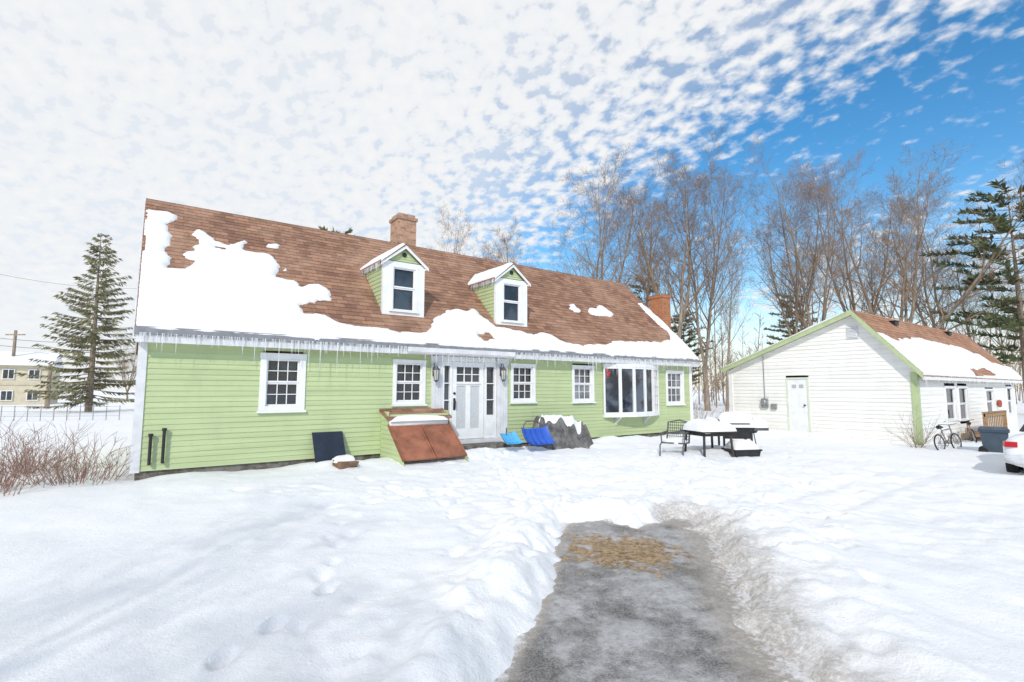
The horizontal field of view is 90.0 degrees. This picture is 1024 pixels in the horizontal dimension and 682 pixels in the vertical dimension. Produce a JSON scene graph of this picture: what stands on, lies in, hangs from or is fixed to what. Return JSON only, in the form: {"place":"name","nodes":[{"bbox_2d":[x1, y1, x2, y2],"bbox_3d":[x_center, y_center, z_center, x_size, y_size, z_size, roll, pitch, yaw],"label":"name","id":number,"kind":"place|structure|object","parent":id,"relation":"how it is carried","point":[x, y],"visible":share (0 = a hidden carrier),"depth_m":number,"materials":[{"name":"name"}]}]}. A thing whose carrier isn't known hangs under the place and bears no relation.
{"place":"outdoors","nodes":[
{"label":"outdoors","id":0,"kind":"place"},
{"bbox_2d":[0,274,135,288],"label":"power line","id":1,"kind":"object","parent":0,"point":[73,285],"visible":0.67,"depth_m":51.07,"materials":[{"name":"grey metal"}]},
{"bbox_2d":[0,391,1023,681],"bbox_3d":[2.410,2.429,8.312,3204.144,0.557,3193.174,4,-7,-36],"label":"ground","id":2,"kind":"structure","parent":0,"point":[860,561],"depth_m":4.92,"materials":[{"name":"white snow"}]},
{"bbox_2d":[5,330,25,355],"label":"utility pole","id":3,"kind":"object","parent":2,"relation":"on","point":[15,334],"visible":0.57,"depth_m":58.47,"materials":[{"name":"brown wood"}]},
{"bbox_2d":[0,345,121,349],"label":"power line","id":4,"kind":"object","parent":3,"relation":"attached to","point":[60,349],"visible":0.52,"depth_m":63.61,"materials":[{"name":"grey metal"}]},
{"bbox_2d":[1,338,123,342],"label":"power line","id":5,"kind":"object","parent":3,"relation":"attached to","point":[58,342],"visible":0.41,"depth_m":63.77,"materials":[{"name":"grey metal"}]},
{"bbox_2d":[0,351,63,404],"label":"tan building","id":6,"kind":"structure","parent":2,"relation":"on","point":[13,387],"depth_m":57.02,"materials":[{"name":"beige paint"}]},
{"bbox_2d":[0,390,12,400],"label":"window","id":7,"kind":"structure","parent":6,"relation":"in","point":[5,395],"depth_m":55.86,"materials":[{"name":"white paint"}]},
{"bbox_2d":[2,369,14,378],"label":"window","id":8,"kind":"structure","parent":6,"relation":"in","point":[6,373],"depth_m":56.08,"materials":[{"name":"white paint"}]},
{"bbox_2d":[26,390,38,400],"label":"window","id":9,"kind":"structure","parent":6,"relation":"in","point":[29,397],"depth_m":57.00,"materials":[{"name":"white paint"}]},
{"bbox_2d":[28,369,40,379],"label":"window","id":10,"kind":"structure","parent":6,"relation":"in","point":[31,371],"depth_m":57.33,"materials":[{"name":"white paint"}]},
{"bbox_2d":[0,425,86,495],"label":"shrub","id":11,"kind":"object","parent":2,"relation":"on","point":[9,478],"visible":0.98,"depth_m":8.10,"materials":[{"name":"brown plant"}]},
{"bbox_2d":[37,364,52,407],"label":"utility pole","id":12,"kind":"object","parent":2,"relation":"on","point":[47,401],"visible":0.35,"depth_m":44.95,"materials":[{"name":"brown wood"}]},
{"bbox_2d":[0,413,102,476],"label":"shrub","id":13,"kind":"object","parent":2,"relation":"on","point":[46,455],"visible":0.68,"depth_m":9.93,"materials":[{"name":"brown plant"}]},
{"bbox_2d":[0,405,120,420],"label":"wire fence","id":14,"kind":"object","parent":2,"relation":"on","point":[40,411],"visible":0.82,"depth_m":26.81,"materials":[{"name":"metal"}]},
{"bbox_2d":[0,429,132,485],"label":"shrub","id":15,"kind":"object","parent":2,"relation":"on","point":[83,471],"visible":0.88,"depth_m":8.86,"materials":[{"name":"brown plant"}]},
{"bbox_2d":[12,233,136,411],"bbox_3d":[-30.855,-1.355,38.308,8.260,13.876,8.296,4,-7,-34],"label":"spruce tree","id":16,"kind":"object","parent":2,"relation":"on","point":[91,383],"visible":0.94,"depth_m":38.03,"materials":[{"name":"green plant"}]},
{"bbox_2d":[103,327,137,398],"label":"bare tree","id":17,"kind":"object","parent":2,"relation":"on","point":[131,375],"visible":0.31,"depth_m":74.80,"materials":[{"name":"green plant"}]},
{"bbox_2d":[312,431,345,462],"bbox_3d":[-3.877,2.312,10.886,0.643,0.724,0.450,4,-7,-36],"label":"board","id":18,"kind":"object","parent":2,"relation":"on","point":[327,446],"visible":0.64,"depth_m":10.91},
{"bbox_2d":[318,226,352,233],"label":"pine tree","id":19,"kind":"object","parent":2,"relation":"on","point":[350,230],"depth_m":34.38,"materials":[{"name":"green plant"}]},
{"bbox_2d":[331,454,358,469],"bbox_3d":[-3.375,2.484,10.347,0.445,0.339,0.478,4,-7,-36],"label":"box","id":20,"kind":"object","parent":2,"relation":"on","point":[344,461],"visible":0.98,"depth_m":10.26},
{"bbox_2d":[129,198,699,480],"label":"house","id":21,"kind":"structure","parent":2,"relation":"on","point":[263,344],"depth_m":12.30,"materials":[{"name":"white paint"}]},
{"bbox_2d":[256,353,306,412],"bbox_3d":[-4.796,0.877,10.705,0.947,1.229,0.165,4,-7,-36],"label":"window","id":22,"kind":"structure","parent":21,"relation":"in","point":[282,375],"depth_m":10.72,"materials":[{"name":"white paint"}]},
{"bbox_2d":[391,359,426,405],"bbox_3d":[-2.491,1.011,12.374,0.905,1.113,0.165,4,-7,-36],"label":"window","id":23,"kind":"structure","parent":21,"relation":"in","point":[409,376],"depth_m":12.41,"materials":[{"name":"white paint"}]},
{"bbox_2d":[452,362,483,438],"bbox_3d":[-1.133,1.535,13.282,0.956,1.970,0.139,4,-7,-36],"label":"front door","id":24,"kind":"structure","parent":21,"relation":"in","point":[467,377],"depth_m":13.30,"materials":[{"name":"white paint"}]},
{"bbox_2d":[509,363,536,403],"bbox_3d":[0.297,1.196,14.392,0.923,1.112,0.165,4,-7,-36],"label":"window","id":25,"kind":"structure","parent":21,"relation":"in","point":[523,376],"depth_m":14.44,"materials":[{"name":"white paint"}]},
{"bbox_2d":[571,365,595,403],"bbox_3d":[2.170,1.333,15.745,0.973,1.160,0.165,4,-7,-36],"label":"window","id":26,"kind":"structure","parent":21,"relation":"in","point":[582,375],"depth_m":15.80,"materials":[{"name":"white paint"}]},
{"bbox_2d":[602,363,659,417],"bbox_3d":[3.933,1.639,17.024,2.703,1.700,0.870,4,-7,-36],"label":"bow window","id":27,"kind":"structure","parent":21,"relation":"in","point":[624,385],"depth_m":17.11,"materials":[{"name":"white paint"}]},
{"bbox_2d":[665,370,685,405],"bbox_3d":[5.831,1.685,18.384,1.076,1.245,0.165,4,-7,-36],"label":"window","id":28,"kind":"structure","parent":21,"relation":"in","point":[674,379],"depth_m":18.46,"materials":[{"name":"white paint"}]},
{"bbox_2d":[423,202,499,260],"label":"bare tree","id":29,"kind":"object","parent":2,"relation":"on","point":[460,244],"visible":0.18,"depth_m":34.23,"materials":[{"name":"brown plant"}]},
{"bbox_2d":[482,214,532,266],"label":"bare tree","id":30,"kind":"object","parent":2,"relation":"on","point":[504,242],"visible":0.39,"depth_m":40.63,"materials":[{"name":"brown plant"}]},
{"bbox_2d":[500,428,523,444],"bbox_3d":[-0.063,2.376,12.783,0.490,0.374,0.611,4,-7,-36],"label":"snow shovel","id":31,"kind":"object","parent":2,"relation":"on","point":[512,438],"visible":1,"depth_m":12.83,"materials":[{"name":"blue plastic"}]},
{"bbox_2d":[521,420,555,445],"bbox_3d":[0.560,2.350,13.111,0.916,0.553,0.902,4,-7,-36],"label":"snow scoop","id":32,"kind":"object","parent":2,"relation":"on","point":[537,436],"visible":1,"depth_m":13.04,"materials":[{"name":"blue plastic"}]},
{"bbox_2d":[529,415,593,449],"bbox_3d":[1.348,2.569,14.117,1.955,1.112,1.150,4,-7,-36],"label":"tarped heap","id":33,"kind":"object","parent":2,"relation":"on","point":[570,432],"visible":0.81,"depth_m":13.67,"materials":[{"name":"grey plastic"}]},
{"bbox_2d":[525,143,679,302],"bbox_3d":[7.273,-4.197,38.358,11.324,19.482,10.615,3,-6,-29],"label":"bare tree","id":34,"kind":"object","parent":2,"relation":"on","point":[601,255],"visible":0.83,"depth_m":37.56,"materials":[{"name":"brown plant"}]},
{"bbox_2d":[610,188,684,307],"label":"bare tree","id":35,"kind":"object","parent":2,"relation":"on","point":[647,286],"visible":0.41,"depth_m":45.60,"materials":[{"name":"brown plant"}]},
{"bbox_2d":[629,274,686,332],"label":"pine tree","id":36,"kind":"object","parent":2,"relation":"on","point":[674,328],"visible":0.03,"depth_m":46.35,"materials":[{"name":"green plant"}]},
{"bbox_2d":[659,419,689,455],"bbox_3d":[3.933,2.387,12.322,0.576,0.962,0.743,-4,-7,34],"label":"patio chair","id":37,"kind":"object","parent":2,"relation":"on","point":[674,440],"visible":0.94,"depth_m":12.32,"materials":[{"name":"metal"}]},
{"bbox_2d":[602,155,747,338],"bbox_3d":[11.794,-4.736,38.409,11.688,20.584,9.654,-2,-6,24],"label":"bare tree","id":38,"kind":"object","parent":2,"relation":"on","point":[682,313],"visible":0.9,"depth_m":37.87,"materials":[{"name":"brown plant"}]},
{"bbox_2d":[671,312,713,384],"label":"pine tree","id":39,"kind":"object","parent":2,"relation":"on","point":[689,339],"visible":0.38,"depth_m":47.99,"materials":[{"name":"green plant"}]},
{"bbox_2d":[637,122,773,410],"bbox_3d":[15.298,-4.905,39.861,9.121,21.230,8.550,-4,-7,38],"label":"bare tree","id":40,"kind":"object","parent":2,"relation":"on","point":[705,362],"visible":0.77,"depth_m":39.81,"materials":[{"name":"brown plant"}]},
{"bbox_2d":[681,418,737,456],"bbox_3d":[4.721,2.364,12.326,0.976,0.981,0.999,1,-6,-15],"label":"patio table","id":41,"kind":"object","parent":2,"relation":"on","point":[703,427],"visible":0.98,"depth_m":12.00,"materials":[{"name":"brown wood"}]},
{"bbox_2d":[693,390,727,418],"bbox_3d":[7.599,2.670,20.569,2.372,1.833,2.526,1,-6,-11],"label":"shrub","id":42,"kind":"object","parent":2,"relation":"on","point":[696,415],"visible":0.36,"depth_m":20.54,"materials":[{"name":"brown plant"}]},
{"bbox_2d":[709,237,754,411],"bbox_3d":[15.012,-1.289,35.103,2.342,12.898,3.223,3,-6,-31],"label":"bare tree","id":43,"kind":"object","parent":2,"relation":"on","point":[732,309],"visible":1,"depth_m":35.09,"materials":[{"name":"brown plant"}]},
{"bbox_2d":[704,411,768,445],"bbox_3d":[5.725,2.382,13.146,1.523,1.138,0.587,0,-6,4],"label":"barbecue grill","id":44,"kind":"object","parent":2,"relation":"on","point":[743,424],"visible":0.63,"depth_m":12.95,"materials":[{"name":"black metal"}]},
{"bbox_2d":[721,439,762,456],"bbox_3d":[5.534,2.606,12.347,0.720,0.479,0.560,1,-6,-11],"label":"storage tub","id":45,"kind":"object","parent":2,"relation":"on","point":[744,448],"visible":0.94,"depth_m":12.14,"materials":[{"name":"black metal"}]},
{"bbox_2d":[749,414,757,443],"bbox_3d":[6.823,2.571,14.592,0.517,0.986,0.490,4,-7,-36],"label":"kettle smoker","id":46,"kind":"object","parent":2,"relation":"on","point":[753,429],"visible":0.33,"depth_m":14.44,"materials":[{"name":"black metal"}]},
{"bbox_2d":[764,292,817,344],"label":"pine tree","id":47,"kind":"object","parent":2,"relation":"on","point":[779,329],"visible":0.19,"depth_m":46.51,"materials":[{"name":"green plant"}]},
{"bbox_2d":[745,169,854,335],"bbox_3d":[21.371,-3.795,38.892,6.118,18.751,7.406,0,-6,2],"label":"bare tree","id":48,"kind":"object","parent":2,"relation":"on","point":[796,299],"visible":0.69,"depth_m":38.51,"materials":[{"name":"brown plant"}]},
{"bbox_2d":[736,135,870,328],"bbox_3d":[21.337,-4.673,37.344,9.118,20.258,9.728,-2,-6,16],"label":"bare tree","id":49,"kind":"object","parent":2,"relation":"on","point":[812,292],"visible":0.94,"depth_m":37.10,"materials":[{"name":"brown plant"}]},
{"bbox_2d":[671,285,1023,407],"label":"woods","id":50,"kind":"object","parent":2,"relation":"on","point":[717,379],"visible":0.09,"depth_m":60.34,"materials":[{"name":"brown plant"}]},
{"bbox_2d":[775,157,927,314],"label":"bare tree","id":51,"kind":"object","parent":2,"relation":"on","point":[852,301],"visible":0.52,"depth_m":41.20,"materials":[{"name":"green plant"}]},
{"bbox_2d":[769,140,1023,337],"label":"bare tree","id":52,"kind":"object","parent":2,"relation":"on","point":[905,284],"visible":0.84,"depth_m":37.34,"materials":[{"name":"brown plant"}]},
{"bbox_2d":[883,401,950,447],"bbox_3d":[11.847,2.464,15.190,1.296,1.455,2.259,4,-7,-36],"label":"shrub","id":53,"kind":"object","parent":2,"relation":"on","point":[912,436],"visible":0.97,"depth_m":14.97,"materials":[{"name":"brown plant"}]},
{"bbox_2d":[850,172,1011,332],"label":"bare tree","id":54,"kind":"object","parent":2,"relation":"on","point":[924,307],"visible":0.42,"depth_m":44.30,"materials":[{"name":"brown plant"}]},
{"bbox_2d":[934,423,961,449],"bbox_3d":[12.514,2.772,14.762,1.318,0.810,0.449,4,-7,-36],"label":"bicycle","id":55,"kind":"object","parent":2,"relation":"on","point":[945,442],"visible":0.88,"depth_m":14.71,"materials":[{"name":"metal"}]},
{"bbox_2d":[944,429,968,443],"bbox_3d":[13.737,2.902,15.813,0.752,0.679,0.846,-5,-8,43],"label":"shrub","id":56,"kind":"object","parent":2,"relation":"on","point":[958,442],"visible":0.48,"depth_m":15.77,"materials":[{"name":"brown plant"}]},
{"bbox_2d":[927,234,1006,338],"bbox_3d":[33.999,-1.333,38.447,4.386,13.650,3.188,-1,-6,15],"label":"bare tree","id":57,"kind":"object","parent":2,"relation":"on","point":[967,327],"visible":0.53,"depth_m":38.56,"materials":[{"name":"brown plant"}]},
{"bbox_2d":[958,419,976,441],"bbox_3d":[15.478,3.043,17.337,0.420,0.764,1.243,-2,-6,24],"label":"bicycle","id":58,"kind":"object","parent":2,"relation":"on","point":[972,436],"visible":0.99,"depth_m":17.23,"materials":[{"name":"metal"}]},
{"bbox_2d":[919,177,1023,392],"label":"pine tree","id":59,"kind":"object","parent":2,"relation":"on","point":[1017,318],"visible":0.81,"depth_m":34.88,"materials":[{"name":"green plant"}]},
{"bbox_2d":[961,410,1008,436],"bbox_3d":[17.005,3.048,18.402,2.867,1.060,0.700,4,-7,-36],"label":"porch railing","id":60,"kind":"object","parent":2,"relation":"on","point":[1001,414],"visible":0.61,"depth_m":18.14,"materials":[{"name":"brown wood"}]},
{"bbox_2d":[954,243,1023,367],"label":"bare tree","id":61,"kind":"object","parent":2,"relation":"on","point":[1001,331],"visible":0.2,"depth_m":46.49,"materials":[{"name":"brown plant"}]},
{"bbox_2d":[977,426,1009,452],"bbox_3d":[13.031,2.698,13.845,0.660,0.738,0.600,-5,-7,42],"label":"trash bin","id":62,"kind":"object","parent":2,"relation":"on","point":[993,438],"visible":0.79,"depth_m":13.69,"materials":[{"name":"plastic"}]},
{"bbox_2d":[1001,424,1023,472],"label":"car","id":63,"kind":"object","parent":2,"relation":"on","point":[1012,457],"visible":0.88,"depth_m":10.07,"materials":[{"name":"white paint"}]},
{"bbox_2d":[0,0,1023,390],"label":"sky","id":64,"kind":"structure","parent":0,"point":[340,115],"materials":[{"name":"white"}]},
{"bbox_2d":[494,518,813,681],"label":"driveway","id":65,"kind":"structure","parent":0,"point":[664,601],"depth_m":3.78,"materials":[{"name":"grey asphalt"}]},
{"bbox_2d":[721,310,1021,444],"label":"garage","id":66,"kind":"structure","parent":0,"point":[867,373],"depth_m":17.79,"materials":[{"name":"white paint"}]},
{"bbox_2d":[788,379,808,431],"bbox_3d":[10.318,2.346,18.451,0.130,1.938,0.669,4,-7,-36],"label":"side door","id":67,"kind":"structure","parent":66,"relation":"in","point":[797,388],"depth_m":18.46,"materials":[{"name":"white paint"}]},
{"bbox_2d":[944,386,958,421],"bbox_3d":[14.973,2.135,17.517,1.218,1.192,0.138,4,-7,-36],"label":"window","id":68,"kind":"structure","parent":66,"relation":"in","point":[950,391],"depth_m":17.71,"materials":[{"name":"white paint"}]},
{"bbox_2d":[957,386,970,420],"bbox_3d":[16.144,2.238,18.362,1.198,1.249,0.138,4,-7,-36],"label":"window","id":69,"kind":"structure","parent":66,"relation":"in","point":[963,398],"depth_m":18.58,"materials":[{"name":"white paint"}]},
{"bbox_2d":[985,389,995,411],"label":"window","id":70,"kind":"structure","parent":66,"relation":"in","point":[989,393],"depth_m":20.76,"materials":[{"name":"white paint"}]},
{"bbox_2d":[1005,386,1014,414],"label":"window","id":71,"kind":"structure","parent":66,"relation":"in","point":[1009,390],"depth_m":22.66,"materials":[{"name":"white paint"}]}
]}

